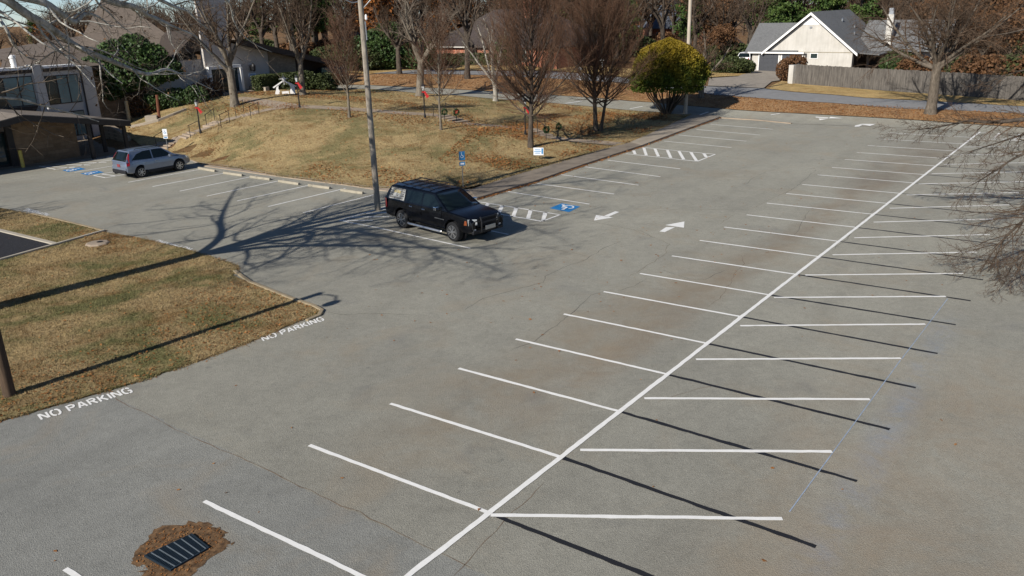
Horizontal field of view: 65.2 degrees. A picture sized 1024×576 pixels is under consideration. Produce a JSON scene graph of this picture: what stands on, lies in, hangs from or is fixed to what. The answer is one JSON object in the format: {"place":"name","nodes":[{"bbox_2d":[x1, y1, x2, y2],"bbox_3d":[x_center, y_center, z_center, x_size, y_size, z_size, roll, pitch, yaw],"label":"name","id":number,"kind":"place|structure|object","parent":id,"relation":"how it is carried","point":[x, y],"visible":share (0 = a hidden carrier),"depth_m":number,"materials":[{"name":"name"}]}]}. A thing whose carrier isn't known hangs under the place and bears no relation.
{"place":"outdoors","nodes":[
{"label":"outdoors","id":0,"kind":"place"},
{"bbox_2d":[0,139,120,168],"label":"apron","id":1,"kind":"object","parent":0,"point":[98,148],"visible":0.33,"depth_m":57.79,"materials":[{"name":"concrete"}]},
{"bbox_2d":[0,109,130,167],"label":"covered walkway","id":2,"kind":"structure","parent":1,"relation":"on","point":[57,148],"depth_m":54.07,"materials":[{"name":"stone"}]},
{"bbox_2d":[103,125,131,141],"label":"retaining wall","id":3,"kind":"structure","parent":1,"relation":"on","point":[113,132],"depth_m":62.07,"materials":[{"name":"stone"}]},
{"bbox_2d":[0,208,319,419],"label":"grass island","id":4,"kind":"structure","parent":0,"point":[112,339],"depth_m":26.04,"materials":[{"name":"brown plant"}]},
{"bbox_2d":[0,330,15,397],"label":"light pole","id":5,"kind":"object","parent":4,"relation":"on","point":[8,390],"visible":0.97,"depth_m":20.39,"materials":[{"name":"metal"}]},
{"bbox_2d":[0,232,48,257],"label":"gravel bed","id":6,"kind":"object","parent":4,"relation":"on","point":[10,244],"visible":1,"depth_m":34.41,"materials":[{"name":"grey gravel"}]},
{"bbox_2d":[0,230,104,260],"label":"curb","id":7,"kind":"structure","parent":4,"relation":"on","point":[43,247],"depth_m":34.08,"materials":[{"name":"grey concrete"}]},
{"bbox_2d":[0,0,312,156],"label":"sycamore tree","id":8,"kind":"object","parent":4,"relation":"on","point":[30,16],"visible":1,"depth_m":27.62,"materials":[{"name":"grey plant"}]},
{"bbox_2d":[0,218,318,416],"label":"fallen leaves","id":9,"kind":"object","parent":4,"relation":"on","point":[257,307],"visible":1,"depth_m":24.53,"materials":[{"name":"brown plant"}]},
{"bbox_2d":[0,313,322,420],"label":"curb","id":10,"kind":"structure","parent":4,"relation":"on","point":[164,371],"depth_m":21.73,"materials":[{"name":"grey concrete"}]},
{"bbox_2d":[190,159,473,196],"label":"sidewalk","id":11,"kind":"structure","parent":0,"point":[255,172],"depth_m":47.64,"materials":[{"name":"concrete"}]},
{"bbox_2d":[195,162,389,187],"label":"curb","id":12,"kind":"structure","parent":11,"relation":"on","point":[231,166],"depth_m":46.93,"materials":[{"name":"grey concrete"}]},
{"bbox_2d":[0,0,808,26],"label":"sky","id":13,"kind":"structure","parent":0,"point":[56,2],"materials":[{"name":"white"}]},
{"bbox_2d":[126,88,689,188],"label":"lawn","id":14,"kind":"structure","parent":0,"point":[315,127],"depth_m":54.86,"materials":[{"name":"beige plant"}]},
{"bbox_2d":[142,85,209,109],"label":"evergreen shrub","id":15,"kind":"object","parent":14,"relation":"on","point":[165,102],"visible":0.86,"depth_m":67.86,"materials":[{"name":"green plant"}]},
{"bbox_2d":[187,77,223,97],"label":"dry shrub","id":16,"kind":"object","parent":14,"relation":"on","point":[208,82],"visible":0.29,"depth_m":70.53,"materials":[{"name":"brown plant"}]},
{"bbox_2d":[161,0,272,106],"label":"bare tree","id":17,"kind":"object","parent":14,"relation":"on","point":[234,99],"visible":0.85,"depth_m":63.45,"materials":[{"name":"grey plant"}]},
{"bbox_2d":[228,97,298,107],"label":"walkway","id":18,"kind":"structure","parent":14,"relation":"on","point":[264,101],"depth_m":65.59,"materials":[{"name":"concrete"}]},
{"bbox_2d":[263,0,326,94],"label":"bare tree","id":19,"kind":"object","parent":14,"relation":"on","point":[294,46],"visible":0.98,"depth_m":67.39,"materials":[{"name":"grey plant"}]},
{"bbox_2d":[278,70,339,89],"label":"evergreen shrub","id":20,"kind":"object","parent":14,"relation":"on","point":[316,82],"visible":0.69,"depth_m":75.09,"materials":[{"name":"green plant"}]},
{"bbox_2d":[316,7,372,117],"bbox_3d":[-11.960,-15.846,56.636,4.106,7.738,4.451,-2,19,0],"label":"young tree","id":21,"kind":"object","parent":14,"relation":"on","point":[346,43],"visible":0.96,"depth_m":55.99,"materials":[{"name":"brown plant"}]},
{"bbox_2d":[260,105,438,115],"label":"walkway","id":22,"kind":"structure","parent":14,"relation":"on","point":[354,109],"depth_m":60.66,"materials":[{"name":"concrete"}]},
{"bbox_2d":[128,88,686,187],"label":"fallen leaves","id":23,"kind":"object","parent":14,"relation":"on","point":[391,115],"visible":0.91,"depth_m":58.83,"materials":[{"name":"brown plant"}]},
{"bbox_2d":[385,0,463,96],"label":"bare tree","id":24,"kind":"object","parent":14,"relation":"on","point":[411,33],"visible":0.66,"depth_m":69.18,"materials":[{"name":"grey plant"}]},
{"bbox_2d":[400,1,473,129],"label":"young tree","id":25,"kind":"object","parent":14,"relation":"on","point":[437,56],"visible":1,"depth_m":53.68,"materials":[{"name":"brown plant"}]},
{"bbox_2d":[454,6,518,100],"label":"bare tree","id":26,"kind":"object","parent":14,"relation":"on","point":[495,94],"visible":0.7,"depth_m":69.15,"materials":[{"name":"brown plant"}]},
{"bbox_2d":[472,0,599,147],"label":"pear tree","id":27,"kind":"object","parent":14,"relation":"on","point":[517,53],"visible":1,"depth_m":49.59,"materials":[{"name":"brown plant"}]},
{"bbox_2d":[544,136,621,144],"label":"walkway","id":28,"kind":"structure","parent":14,"relation":"on","point":[584,140],"depth_m":54.91,"materials":[{"name":"concrete"}]},
{"bbox_2d":[482,116,685,184],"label":"grass","id":29,"kind":"structure","parent":14,"relation":"on","point":[641,136],"depth_m":51.12,"materials":[{"name":"brown plant"}]},
{"bbox_2d":[541,0,665,130],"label":"pear tree","id":30,"kind":"object","parent":14,"relation":"on","point":[607,35],"visible":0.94,"depth_m":55.98,"materials":[{"name":"brown plant"}]},
{"bbox_2d":[627,36,713,113],"bbox_3d":[13.179,-17.723,67.059,7.062,6.473,7.077,-2,19,0],"label":"clipped evergreen","id":31,"kind":"object","parent":14,"relation":"on","point":[682,67],"visible":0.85,"depth_m":64.74,"materials":[{"name":"green plant"}]},
{"bbox_2d":[350,65,632,76],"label":"yard lawn","id":32,"kind":"structure","parent":0,"point":[451,67],"depth_m":92.24,"materials":[{"name":"brown plant"}]},
{"bbox_2d":[308,43,388,70],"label":"evergreen shrub","id":33,"kind":"object","parent":32,"relation":"on","point":[314,52],"visible":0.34,"depth_m":89.09,"materials":[{"name":"green plant"}]},
{"bbox_2d":[431,52,517,65],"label":"hedge","id":34,"kind":"object","parent":32,"relation":"on","point":[480,54],"visible":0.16,"depth_m":97.40,"materials":[{"name":"green plant"}]},
{"bbox_2d":[0,4,1022,188],"bbox_3d":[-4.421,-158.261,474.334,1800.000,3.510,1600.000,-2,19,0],"label":"ground","id":35,"kind":"structure","parent":0,"point":[112,143],"depth_m":75.61,"materials":[{"name":"brown soil"}]},
{"bbox_2d":[47,3,84,37],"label":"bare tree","id":36,"kind":"object","parent":35,"relation":"on","point":[73,33],"visible":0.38,"depth_m":123.02,"materials":[{"name":"brown plant"}]},
{"bbox_2d":[81,33,182,114],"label":"holly tree","id":37,"kind":"object","parent":35,"relation":"on","point":[145,53],"visible":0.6,"depth_m":66.18,"materials":[{"name":"green plant"}]},
{"bbox_2d":[124,95,162,117],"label":"dry shrub","id":38,"kind":"object","parent":35,"relation":"on","point":[137,109],"visible":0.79,"depth_m":67.92,"materials":[{"name":"brown plant"}]},
{"bbox_2d":[0,0,344,139],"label":"church","id":39,"kind":"structure","parent":35,"relation":"on","point":[285,62],"depth_m":70.53,"materials":[{"name":"paint"}]},
{"bbox_2d":[0,76,36,108],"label":"window","id":40,"kind":"structure","parent":39,"relation":"in","point":[11,82],"depth_m":59.95,"materials":[{"name":"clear glass"}]},
{"bbox_2d":[44,74,81,104],"bbox_3d":[-35.043,-15.535,62.522,0.064,2.160,2.500,13,24,36],"label":"window","id":41,"kind":"structure","parent":39,"relation":"in","point":[70,95],"depth_m":62.49,"materials":[{"name":"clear glass"}]},
{"bbox_2d":[211,67,239,92],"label":"door","id":42,"kind":"structure","parent":39,"relation":"in","point":[225,81],"depth_m":73.20,"materials":[{"name":"black glass"}]},
{"bbox_2d":[154,6,191,30],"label":"bare tree","id":43,"kind":"object","parent":35,"relation":"on","point":[166,19],"visible":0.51,"depth_m":124.79,"materials":[{"name":"brown plant"}]},
{"bbox_2d":[237,0,295,43],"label":"bare tree","id":44,"kind":"object","parent":35,"relation":"on","point":[264,13],"visible":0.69,"depth_m":103.46,"materials":[{"name":"brown plant"}]},
{"bbox_2d":[250,70,308,90],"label":"hedge","id":45,"kind":"object","parent":35,"relation":"on","point":[260,81],"visible":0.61,"depth_m":74.48,"materials":[{"name":"green plant"}]},
{"bbox_2d":[281,0,320,49],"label":"bare tree","id":46,"kind":"object","parent":35,"relation":"on","point":[303,21],"visible":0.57,"depth_m":105.07,"materials":[{"name":"brown plant"}]},
{"bbox_2d":[273,0,344,45],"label":"bare tree","id":47,"kind":"object","parent":35,"relation":"on","point":[321,27],"visible":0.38,"depth_m":108.45,"materials":[{"name":"brown plant"}]},
{"bbox_2d":[319,0,364,39],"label":"bare tree","id":48,"kind":"object","parent":35,"relation":"on","point":[343,13],"visible":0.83,"depth_m":102.50,"materials":[{"name":"brown plant"}]},
{"bbox_2d":[344,0,400,36],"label":"oak tree","id":49,"kind":"object","parent":35,"relation":"on","point":[371,12],"visible":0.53,"depth_m":109.38,"materials":[{"name":"brown plant"}]},
{"bbox_2d":[344,21,436,69],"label":"evergreen shrub","id":50,"kind":"object","parent":35,"relation":"on","point":[377,41],"visible":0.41,"depth_m":89.75,"materials":[{"name":"green plant"}]},
{"bbox_2d":[18,0,918,42],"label":"wood","id":51,"kind":"object","parent":35,"relation":"on","point":[81,31],"visible":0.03,"depth_m":170.64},
{"bbox_2d":[437,2,608,68],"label":"house","id":52,"kind":"structure","parent":35,"relation":"on","point":[474,39],"depth_m":99.03,"materials":[{"name":"red brick"}]},
{"bbox_2d":[597,0,651,59],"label":"bare tree","id":53,"kind":"object","parent":35,"relation":"on","point":[636,9],"visible":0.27,"depth_m":106.95,"materials":[{"name":"brown plant"}]},
{"bbox_2d":[612,34,656,56],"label":"understory shrub","id":54,"kind":"object","parent":35,"relation":"on","point":[643,42],"visible":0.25,"depth_m":113.62,"materials":[{"name":"green plant"}]},
{"bbox_2d":[634,0,679,39],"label":"bare tree","id":55,"kind":"object","parent":35,"relation":"on","point":[660,19],"visible":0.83,"depth_m":114.18,"materials":[{"name":"brown plant"}]},
{"bbox_2d":[657,0,682,33],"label":"bare tree","id":56,"kind":"object","parent":35,"relation":"on","point":[673,19],"visible":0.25,"depth_m":133.40,"materials":[{"name":"brown plant"}]},
{"bbox_2d":[637,1,709,40],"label":"house","id":57,"kind":"structure","parent":35,"relation":"on","point":[656,28],"depth_m":143.23,"materials":[{"name":"red brick"}]},
{"bbox_2d":[683,0,691,113],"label":"utility pole","id":58,"kind":"object","parent":35,"relation":"on","point":[685,109],"visible":0.56,"depth_m":65.81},
{"bbox_2d":[674,0,703,41],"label":"pine tree","id":59,"kind":"object","parent":35,"relation":"on","point":[683,25],"visible":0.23,"depth_m":118.73,"materials":[{"name":"green plant"}]},
{"bbox_2d":[682,0,718,47],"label":"bare tree","id":60,"kind":"object","parent":35,"relation":"on","point":[694,21],"visible":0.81,"depth_m":110.31,"materials":[{"name":"brown plant"}]},
{"bbox_2d":[679,0,741,39],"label":"oak tree","id":61,"kind":"object","parent":35,"relation":"on","point":[708,27],"visible":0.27,"depth_m":119.80,"materials":[{"name":"brown plant"}]},
{"bbox_2d":[703,22,738,57],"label":"oak tree","id":62,"kind":"object","parent":35,"relation":"on","point":[727,31],"visible":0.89,"depth_m":106.66,"materials":[{"name":"brown plant"}]},
{"bbox_2d":[707,40,747,61],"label":"understory shrub","id":63,"kind":"object","parent":35,"relation":"on","point":[742,47],"visible":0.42,"depth_m":107.51,"materials":[{"name":"green plant"}]},
{"bbox_2d":[695,0,764,37],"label":"bare tree","id":64,"kind":"object","parent":35,"relation":"on","point":[717,15],"visible":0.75,"depth_m":109.36,"materials":[{"name":"brown plant"}]},
{"bbox_2d":[731,0,773,42],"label":"bare tree","id":65,"kind":"object","parent":35,"relation":"on","point":[748,22],"visible":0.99,"depth_m":107.81,"materials":[{"name":"brown plant"}]},
{"bbox_2d":[742,0,779,28],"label":"pine tree","id":66,"kind":"object","parent":35,"relation":"on","point":[766,10],"visible":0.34,"depth_m":131.66,"materials":[{"name":"green plant"}]},
{"bbox_2d":[765,0,806,22],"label":"pine tree","id":67,"kind":"object","parent":35,"relation":"on","point":[787,9],"visible":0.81,"depth_m":120.75,"materials":[{"name":"green plant"}]},
{"bbox_2d":[775,54,807,80],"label":"dry shrub","id":68,"kind":"object","parent":35,"relation":"on","point":[783,64],"visible":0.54,"depth_m":85.95,"materials":[{"name":"brown plant"}]},
{"bbox_2d":[801,0,848,17],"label":"pine tree","id":69,"kind":"object","parent":35,"relation":"on","point":[823,5],"visible":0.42,"depth_m":118.47,"materials":[{"name":"green plant"}]},
{"bbox_2d":[745,8,961,70],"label":"house","id":70,"kind":"structure","parent":35,"relation":"on","point":[816,38],"depth_m":93.96,"materials":[{"name":"white paint"}]},
{"bbox_2d":[758,54,778,70],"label":"garage door","id":71,"kind":"structure","parent":70,"relation":"in","point":[767,62],"depth_m":96.83,"materials":[{"name":"grey metal"}]},
{"bbox_2d":[850,0,884,23],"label":"pine tree","id":72,"kind":"object","parent":35,"relation":"on","point":[867,9],"visible":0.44,"depth_m":114.56,"materials":[{"name":"green plant"}]},
{"bbox_2d":[879,0,915,19],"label":"tree","id":73,"kind":"object","parent":35,"relation":"on","point":[905,4],"visible":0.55,"depth_m":112.96,"materials":[{"name":"brown plant"}]},
{"bbox_2d":[895,54,945,71],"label":"understory shrub","id":74,"kind":"object","parent":35,"relation":"on","point":[904,65],"visible":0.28,"depth_m":81.70,"materials":[{"name":"brown plant"}]},
{"bbox_2d":[908,0,972,18],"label":"oak tree","id":75,"kind":"object","parent":35,"relation":"on","point":[923,8],"visible":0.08,"depth_m":111.22,"materials":[{"name":"brown plant"}]},
{"bbox_2d":[876,21,1023,302],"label":"bare tree","id":76,"kind":"object","parent":35,"relation":"on","point":[1018,120],"visible":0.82,"depth_m":30.24,"materials":[{"name":"brown plant"}]},
{"bbox_2d":[950,53,991,73],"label":"understory shrub","id":77,"kind":"object","parent":35,"relation":"on","point":[960,64],"visible":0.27,"depth_m":81.59,"materials":[{"name":"brown plant"}]},
{"bbox_2d":[970,53,1011,74],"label":"understory shrub","id":78,"kind":"object","parent":35,"relation":"on","point":[993,60],"visible":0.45,"depth_m":79.96,"materials":[{"name":"brown plant"}]},
{"bbox_2d":[960,1,1021,54],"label":"oak tree","id":79,"kind":"object","parent":35,"relation":"on","point":[996,21],"visible":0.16,"depth_m":94.02,"materials":[{"name":"brown plant"}]},
{"bbox_2d":[960,0,1023,53],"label":"oak tree","id":80,"kind":"object","parent":35,"relation":"on","point":[995,2],"visible":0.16,"depth_m":96.91,"materials":[{"name":"brown plant"}]},
{"bbox_2d":[990,53,1023,75],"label":"understory shrub","id":81,"kind":"object","parent":35,"relation":"on","point":[1012,58],"visible":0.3,"depth_m":79.82,"materials":[{"name":"green plant"}]},
{"bbox_2d":[994,10,1023,51],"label":"oak tree","id":82,"kind":"object","parent":35,"relation":"on","point":[1017,35],"visible":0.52,"depth_m":90.48,"materials":[{"name":"plant"}]},
{"bbox_2d":[0,101,1023,575],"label":"parking lot","id":83,"kind":"structure","parent":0,"point":[420,421],"depth_m":20.33,"materials":[{"name":"concrete"}]},
{"bbox_2d":[112,144,189,177],"bbox_3d":[-22.351,-7.925,49.366,2.100,1.756,4.550,13,24,35],"label":"parked car","id":84,"kind":"object","parent":83,"relation":"on","point":[140,161],"visible":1,"depth_m":48.40,"materials":[{"name":"silver metal"}]},
{"bbox_2d":[144,533,209,570],"bbox_3d":[-6.019,4.763,14.410,0.757,0.037,0.874,15,25,39],"label":"storm drain","id":85,"kind":"object","parent":83,"relation":"on","point":[172,556],"visible":1,"depth_m":14.39,"materials":[{"name":"metal"}]},
{"bbox_2d":[131,521,233,575],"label":"leaf litter","id":86,"kind":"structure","parent":83,"relation":"on","point":[220,545],"depth_m":14.65,"materials":[{"name":"brown plant"}]},
{"bbox_2d":[233,270,323,320],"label":"kerb","id":87,"kind":"structure","parent":83,"relation":"on","point":[317,307],"depth_m":27.17,"materials":[{"name":"beige concrete"}]},
{"bbox_2d":[346,0,380,210],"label":"utility pole","id":88,"kind":"object","parent":83,"relation":"on","point":[363,34],"visible":0.95,"depth_m":37.10,"materials":[{"name":"grey wood"}]},
{"bbox_2d":[385,177,502,241],"bbox_3d":[-2.980,-3.454,34.726,5.880,2.022,2.400,17,26,42],"label":"parked car","id":89,"kind":"object","parent":83,"relation":"on","point":[456,213],"visible":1,"depth_m":33.95,"materials":[{"name":"black metal"}]},
{"bbox_2d":[53,127,1009,560],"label":"fallen leaves","id":90,"kind":"object","parent":83,"relation":"on","point":[601,301],"visible":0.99,"depth_m":27.85,"materials":[{"name":"brown plant"}]},
{"bbox_2d":[477,117,720,199],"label":"fallen leaves","id":91,"kind":"object","parent":83,"relation":"on","point":[590,163],"visible":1,"depth_m":48.15,"materials":[{"name":"brown plant"}]},
{"bbox_2d":[469,142,641,198],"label":"sidewalk","id":92,"kind":"structure","parent":0,"point":[518,180],"depth_m":46.11,"materials":[{"name":"grey concrete"}]},
{"bbox_2d":[631,114,719,145],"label":"sidewalk","id":93,"kind":"structure","parent":0,"point":[685,124],"depth_m":60.96,"materials":[{"name":"grey concrete"}]},
{"bbox_2d":[330,84,1023,133],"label":"aisle road","id":94,"kind":"structure","parent":0,"point":[794,118],"depth_m":67.07,"materials":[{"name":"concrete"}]},
{"bbox_2d":[343,74,1023,126],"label":"leafy bank","id":95,"kind":"structure","parent":0,"point":[719,104],"depth_m":71.09,"materials":[{"name":"brown plant"}]},
{"bbox_2d":[363,0,428,73],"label":"bare tree","id":96,"kind":"object","parent":95,"relation":"on","point":[397,44],"visible":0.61,"depth_m":85.08,"materials":[{"name":"brown plant"}]},
{"bbox_2d":[423,0,491,78],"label":"bare tree","id":97,"kind":"object","parent":95,"relation":"on","point":[467,27],"visible":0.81,"depth_m":79.77,"materials":[{"name":"brown plant"}]},
{"bbox_2d":[370,74,1023,124],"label":"fallen leaves","id":98,"kind":"object","parent":95,"relation":"on","point":[725,100],"visible":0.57,"depth_m":69.92,"materials":[{"name":"brown plant"}]},
{"bbox_2d":[678,18,742,97],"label":"bare tree","id":99,"kind":"object","parent":95,"relation":"on","point":[707,57],"visible":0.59,"depth_m":71.68,"materials":[{"name":"brown plant"}]},
{"bbox_2d":[844,0,1023,114],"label":"bare tree","id":100,"kind":"object","parent":95,"relation":"on","point":[942,56],"visible":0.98,"depth_m":59.97,"materials":[{"name":"brown plant"}]},
{"bbox_2d":[381,68,1023,112],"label":"street","id":101,"kind":"structure","parent":0,"point":[781,95],"depth_m":71.28,"materials":[{"name":"grey asphalt"}]},
{"bbox_2d":[710,72,745,76],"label":"yard lawn","id":102,"kind":"structure","parent":0,"point":[725,74],"depth_m":91.49,"materials":[{"name":"beige plant"}]},
{"bbox_2d":[710,56,755,72],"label":"evergreen shrub","id":103,"kind":"object","parent":102,"relation":"on","point":[744,65],"visible":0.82,"depth_m":92.92,"materials":[{"name":"green plant"}]},
{"bbox_2d":[708,70,779,87],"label":"driveway","id":104,"kind":"structure","parent":0,"point":[758,79],"depth_m":85.69,"materials":[{"name":"concrete"}]},
{"bbox_2d":[767,81,1023,105],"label":"yard lawn","id":105,"kind":"structure","parent":0,"point":[844,91],"depth_m":72.96,"materials":[{"name":"beige plant"}]},
{"bbox_2d":[788,64,1023,100],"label":"fence","id":106,"kind":"object","parent":105,"relation":"on","point":[911,81],"visible":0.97,"depth_m":74.11,"materials":[{"name":"grey wood"}]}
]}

